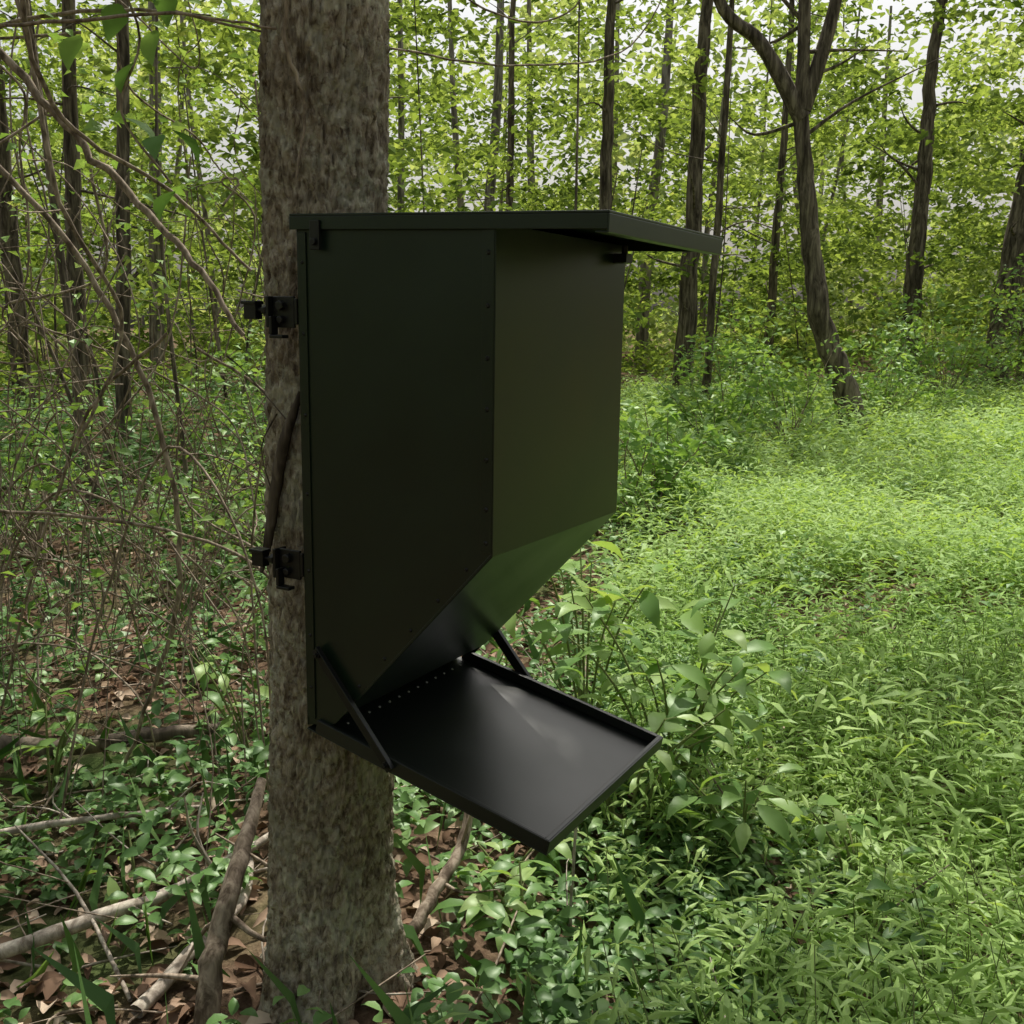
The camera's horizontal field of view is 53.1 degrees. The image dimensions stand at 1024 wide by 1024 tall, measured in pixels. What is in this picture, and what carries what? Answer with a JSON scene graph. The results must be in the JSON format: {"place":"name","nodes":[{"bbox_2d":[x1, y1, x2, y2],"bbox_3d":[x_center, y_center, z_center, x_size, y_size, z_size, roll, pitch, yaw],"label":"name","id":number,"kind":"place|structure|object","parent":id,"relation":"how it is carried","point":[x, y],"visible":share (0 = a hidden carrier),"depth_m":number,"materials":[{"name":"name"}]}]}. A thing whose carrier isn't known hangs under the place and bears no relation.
{"place":"outdoors","nodes":[
{"label":"outdoors","id":0,"kind":"place"},
{"bbox_2d":[0,329,1023,1023],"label":"ground","id":1,"kind":"structure","parent":0,"point":[478,947],"depth_m":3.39,"materials":[{"name":"green plant"}]},
{"bbox_2d":[0,43,63,418],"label":"forest tree","id":2,"kind":"object","parent":1,"relation":"on","point":[8,223],"visible":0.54,"depth_m":15.45,"materials":[{"name":"brown plant"}]},
{"bbox_2d":[8,688,99,804],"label":"broadleaf seedling","id":3,"kind":"object","parent":1,"relation":"on","point":[59,750],"visible":0.88,"depth_m":3.29,"materials":[{"name":"green plant"}]},
{"bbox_2d":[0,386,196,565],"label":"leafy shrub","id":4,"kind":"object","parent":1,"relation":"on","point":[36,537],"visible":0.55,"depth_m":6.57,"materials":[{"name":"green plant"}]},
{"bbox_2d":[0,0,210,505],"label":"forest tree","id":5,"kind":"object","parent":1,"relation":"on","point":[63,277],"visible":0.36,"depth_m":7.99,"materials":[{"name":"brown plant"}]},
{"bbox_2d":[0,0,214,426],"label":"forest tree","id":6,"kind":"object","parent":1,"relation":"on","point":[69,104],"visible":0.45,"depth_m":13.37,"materials":[{"name":"brown plant"}]},
{"bbox_2d":[0,777,222,836],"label":"fallen branch","id":7,"kind":"object","parent":1,"relation":"on","point":[68,820],"visible":0.76,"depth_m":2.95,"materials":[{"name":"wood"}]},
{"bbox_2d":[0,676,242,757],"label":"fallen branch","id":8,"kind":"object","parent":1,"relation":"on","point":[171,732],"visible":0.59,"depth_m":3.46,"materials":[{"name":"wood"}]},
{"bbox_2d":[81,824,169,904],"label":"broadleaf seedling","id":9,"kind":"object","parent":1,"relation":"on","point":[112,886],"visible":0.64,"depth_m":2.69,"materials":[{"name":"green plant"}]},
{"bbox_2d":[74,0,182,453],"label":"forest tree","id":10,"kind":"object","parent":1,"relation":"on","point":[123,144],"visible":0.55,"depth_m":11.07,"materials":[{"name":"brown plant"}]},
{"bbox_2d":[110,777,267,1023],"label":"fallen branch","id":11,"kind":"object","parent":1,"relation":"on","point":[208,978],"visible":0.91,"depth_m":2.26,"materials":[{"name":"brown wood"}]},
{"bbox_2d":[130,853,267,1017],"bbox_3d":[-0.704,0.974,2.568,0.264,0.169,0.710,0,11,0],"label":"fallen branch","id":12,"kind":"object","parent":1,"relation":"on","point":[153,994],"visible":0.42,"depth_m":2.33,"materials":[{"name":"beige wood"}]},
{"bbox_2d":[134,441,265,565],"bbox_3d":[-1.601,-0.027,6.658,1.682,0.764,1.489,0,11,0],"label":"leafy shrub","id":13,"kind":"object","parent":1,"relation":"on","point":[259,500],"visible":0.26,"depth_m":6.63,"materials":[{"name":"green plant"}]},
{"bbox_2d":[158,322,266,496],"bbox_3d":[-1.972,-0.860,8.771,1.533,1.512,1.906,7,13,34],"label":"leafy shrub","id":14,"kind":"object","parent":1,"relation":"on","point":[240,403],"visible":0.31,"depth_m":8.64,"materials":[{"name":"green plant"}]},
{"bbox_2d":[167,66,260,224],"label":"branch","id":15,"kind":"object","parent":1,"relation":"on","point":[237,90],"visible":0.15,"depth_m":8.26,"materials":[{"name":"brown plant"}]},
{"bbox_2d":[157,638,271,761],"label":"broadleaf seedling","id":16,"kind":"object","parent":1,"relation":"on","point":[216,698],"visible":0.69,"depth_m":3.38,"materials":[{"name":"green plant"}]},
{"bbox_2d":[0,0,660,915],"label":"tangled vines","id":17,"kind":"object","parent":1,"relation":"on","point":[34,80],"visible":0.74,"depth_m":3.34,"materials":[{"name":"brown plant"}]},
{"bbox_2d":[58,0,199,220],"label":"leafy vine sprig","id":18,"kind":"object","parent":17,"relation":"attached to","point":[69,48],"visible":1,"depth_m":2.23,"materials":[{"name":"green plant"}]},
{"bbox_2d":[257,0,420,1023],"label":"hardwood tree","id":19,"kind":"object","parent":1,"relation":"on","point":[332,902],"visible":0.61,"depth_m":2.07,"materials":[{"name":"grey plant"}]},
{"bbox_2d":[226,355,299,572],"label":"dead vine","id":20,"kind":"object","parent":19,"relation":"attached to","point":[279,465],"visible":0.81,"depth_m":1.98,"materials":[{"name":"brown wood"}]},
{"bbox_2d":[241,210,722,855],"bbox_3d":[-0.052,-0.012,1.930,0.709,1.032,0.536,7,12,29],"label":"deer feeder","id":21,"kind":"object","parent":19,"relation":"attached to","point":[459,406],"visible":1,"depth_m":1.76,"materials":[{"name":"metal"}]},
{"bbox_2d":[406,812,500,948],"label":"fallen branch","id":22,"kind":"object","parent":1,"relation":"on","point":[436,888],"visible":0.54,"depth_m":2.49,"materials":[{"name":"wood"}]},
{"bbox_2d":[430,860,560,952],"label":"broadleaf seedling","id":23,"kind":"object","parent":1,"relation":"on","point":[473,904],"visible":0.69,"depth_m":2.40,"materials":[{"name":"green plant"}]},
{"bbox_2d":[439,0,561,210],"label":"forest tree","id":24,"kind":"object","parent":1,"relation":"on","point":[510,142],"visible":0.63,"depth_m":20.80,"materials":[{"name":"brown plant"}]},
{"bbox_2d":[451,834,571,896],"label":"broadleaf seedling","id":25,"kind":"object","parent":1,"relation":"on","point":[563,849],"visible":0.56,"depth_m":2.65,"materials":[{"name":"green plant"}]},
{"bbox_2d":[0,0,1023,505],"bbox_3d":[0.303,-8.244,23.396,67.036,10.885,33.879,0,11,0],"label":"understory foliage","id":26,"kind":"object","parent":1,"relation":"on","point":[902,138],"visible":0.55,"depth_m":23.83,"materials":[{"name":"green plant"}]},
{"bbox_2d":[0,359,1023,1023],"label":"woodland herbs","id":27,"kind":"object","parent":1,"relation":"on","point":[560,993],"visible":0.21,"depth_m":2.79,"materials":[{"name":"green plant"}]},
{"bbox_2d":[0,474,1023,1023],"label":"fallen branches","id":28,"kind":"object","parent":1,"relation":"on","point":[112,960],"depth_m":2.54,"materials":[{"name":"wood"}]},
{"bbox_2d":[135,0,912,378],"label":"distant tree trunks","id":29,"kind":"object","parent":1,"relation":"on","point":[489,190],"visible":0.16,"depth_m":30.27,"materials":[{"name":"brown plant"}]},
{"bbox_2d":[562,826,577,956],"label":"dry stalk","id":30,"kind":"object","parent":1,"relation":"on","point":[573,873],"visible":0.34,"depth_m":2.40,"materials":[{"name":"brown wood"}]},
{"bbox_2d":[496,541,676,706],"bbox_3d":[0.228,0.453,3.424,0.596,0.802,0.804,0,11,0],"label":"hickory sapling","id":31,"kind":"object","parent":1,"relation":"on","point":[650,604],"visible":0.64,"depth_m":3.34,"materials":[{"name":"green plant"}]},
{"bbox_2d":[579,0,623,209],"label":"forest tree","id":32,"kind":"object","parent":1,"relation":"on","point":[605,190],"visible":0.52,"depth_m":17.02,"materials":[{"name":"brown plant"}]},
{"bbox_2d":[619,397,643,430],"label":"leafy shrub","id":33,"kind":"object","parent":1,"relation":"on","point":[625,414],"visible":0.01,"depth_m":10.02,"materials":[{"name":"green plant"}]},
{"bbox_2d":[549,666,736,842],"bbox_3d":[0.316,0.710,2.797,0.615,0.526,0.399,0,11,0],"label":"hickory sapling","id":34,"kind":"object","parent":1,"relation":"on","point":[657,723],"visible":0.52,"depth_m":2.78,"materials":[{"name":"green plant"}]},
{"bbox_2d":[529,579,798,789],"bbox_3d":[0.459,0.584,3.056,0.815,0.718,0.711,0,11,0],"label":"hickory sapling","id":35,"kind":"object","parent":1,"relation":"on","point":[685,702],"visible":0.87,"depth_m":3.06,"materials":[{"name":"green plant"}]},
{"bbox_2d":[610,394,735,531],"bbox_3d":[0.966,-0.347,7.444,1.192,0.989,1.325,9,14,39],"label":"leafy shrub","id":36,"kind":"object","parent":1,"relation":"on","point":[657,464],"visible":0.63,"depth_m":7.43,"materials":[{"name":"green plant"}]},
{"bbox_2d":[640,0,749,390],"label":"forest tree","id":37,"kind":"object","parent":1,"relation":"on","point":[687,310],"visible":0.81,"depth_m":19.63,"materials":[{"name":"brown plant"}]},
{"bbox_2d":[626,405,772,477],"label":"leafy shrub","id":38,"kind":"object","parent":1,"relation":"on","point":[676,435],"visible":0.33,"depth_m":9.41,"materials":[{"name":"green plant"}]},
{"bbox_2d":[628,0,796,414],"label":"forest tree","id":39,"kind":"object","parent":1,"relation":"on","point":[719,208],"visible":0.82,"depth_m":15.86,"materials":[{"name":"brown plant"}]},
{"bbox_2d":[636,337,793,439],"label":"leafy shrub","id":40,"kind":"object","parent":1,"relation":"on","point":[717,406],"visible":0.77,"depth_m":11.71,"materials":[{"name":"green plant"}]},
{"bbox_2d":[433,364,1023,1023],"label":"meadow grass","id":41,"kind":"structure","parent":1,"relation":"on","point":[841,512],"depth_m":3.57,"materials":[{"name":"green plant"}]},
{"bbox_2d":[656,755,807,866],"bbox_3d":[0.590,0.826,2.768,0.398,0.355,0.462,4,11,20],"label":"hickory sapling","id":42,"kind":"object","parent":1,"relation":"on","point":[772,818],"visible":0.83,"depth_m":2.69,"materials":[{"name":"green plant"}]},
{"bbox_2d":[665,294,819,401],"bbox_3d":[3.809,-2.640,17.055,2.430,1.994,2.992,0,11,0],"label":"leafy shrub","id":43,"kind":"object","parent":1,"relation":"on","point":[724,364],"visible":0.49,"depth_m":16.76,"materials":[{"name":"green plant"}]},
{"bbox_2d":[713,329,865,443],"bbox_3d":[3.347,-1.526,12.588,1.851,1.430,1.618,0,11,0],"label":"leafy shrub","id":44,"kind":"object","parent":1,"relation":"on","point":[771,388],"visible":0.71,"depth_m":12.55,"materials":[{"name":"green plant"}]},
{"bbox_2d":[709,0,883,366],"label":"forest tree","id":45,"kind":"object","parent":1,"relation":"on","point":[773,273],"visible":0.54,"depth_m":23.19,"materials":[{"name":"brown plant"}]},
{"bbox_2d":[713,0,944,440],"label":"oak tree","id":46,"kind":"object","parent":1,"relation":"on","point":[798,97],"visible":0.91,"depth_m":13.26,"materials":[{"name":"brown plant"}]},
{"bbox_2d":[791,794,931,915],"bbox_3d":[0.875,0.907,2.631,0.264,0.270,0.456,0,11,0],"label":"broadleaf seedling","id":47,"kind":"object","parent":1,"relation":"on","point":[820,832],"visible":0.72,"depth_m":2.65,"materials":[{"name":"green plant"}]},
{"bbox_2d":[797,319,979,422],"bbox_3d":[5.664,-2.070,15.366,2.695,1.631,2.390,0,11,0],"label":"leafy shrub","id":48,"kind":"object","parent":1,"relation":"on","point":[868,381],"visible":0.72,"depth_m":15.20,"materials":[{"name":"green plant"}]},
{"bbox_2d":[852,284,1023,403],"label":"leafy shrub","id":49,"kind":"object","parent":1,"relation":"on","point":[981,357],"visible":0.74,"depth_m":17.62,"materials":[{"name":"green plant"}]},
{"bbox_2d":[865,0,1021,390],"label":"forest tree","id":50,"kind":"object","parent":1,"relation":"on","point":[914,274],"visible":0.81,"depth_m":21.50,"materials":[{"name":"brown plant"}]},
{"bbox_2d":[934,253,1023,391],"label":"leafy shrub","id":51,"kind":"object","parent":1,"relation":"on","point":[1010,321],"visible":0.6,"depth_m":18.93,"materials":[{"name":"green plant"}]},
{"bbox_2d":[974,19,1023,395],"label":"forest tree","id":52,"kind":"object","parent":1,"relation":"on","point":[1013,246],"visible":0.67,"depth_m":20.84,"materials":[{"name":"brown plant"}]},
{"bbox_2d":[984,0,1023,394],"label":"forest tree","id":53,"kind":"object","parent":1,"relation":"on","point":[1022,327],"visible":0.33,"depth_m":22.13,"materials":[{"name":"brown plant"}]},
{"bbox_2d":[0,0,1023,328],"label":"sky","id":54,"kind":"structure","parent":0,"point":[924,40],"materials":[{"name":"white"}]}
]}

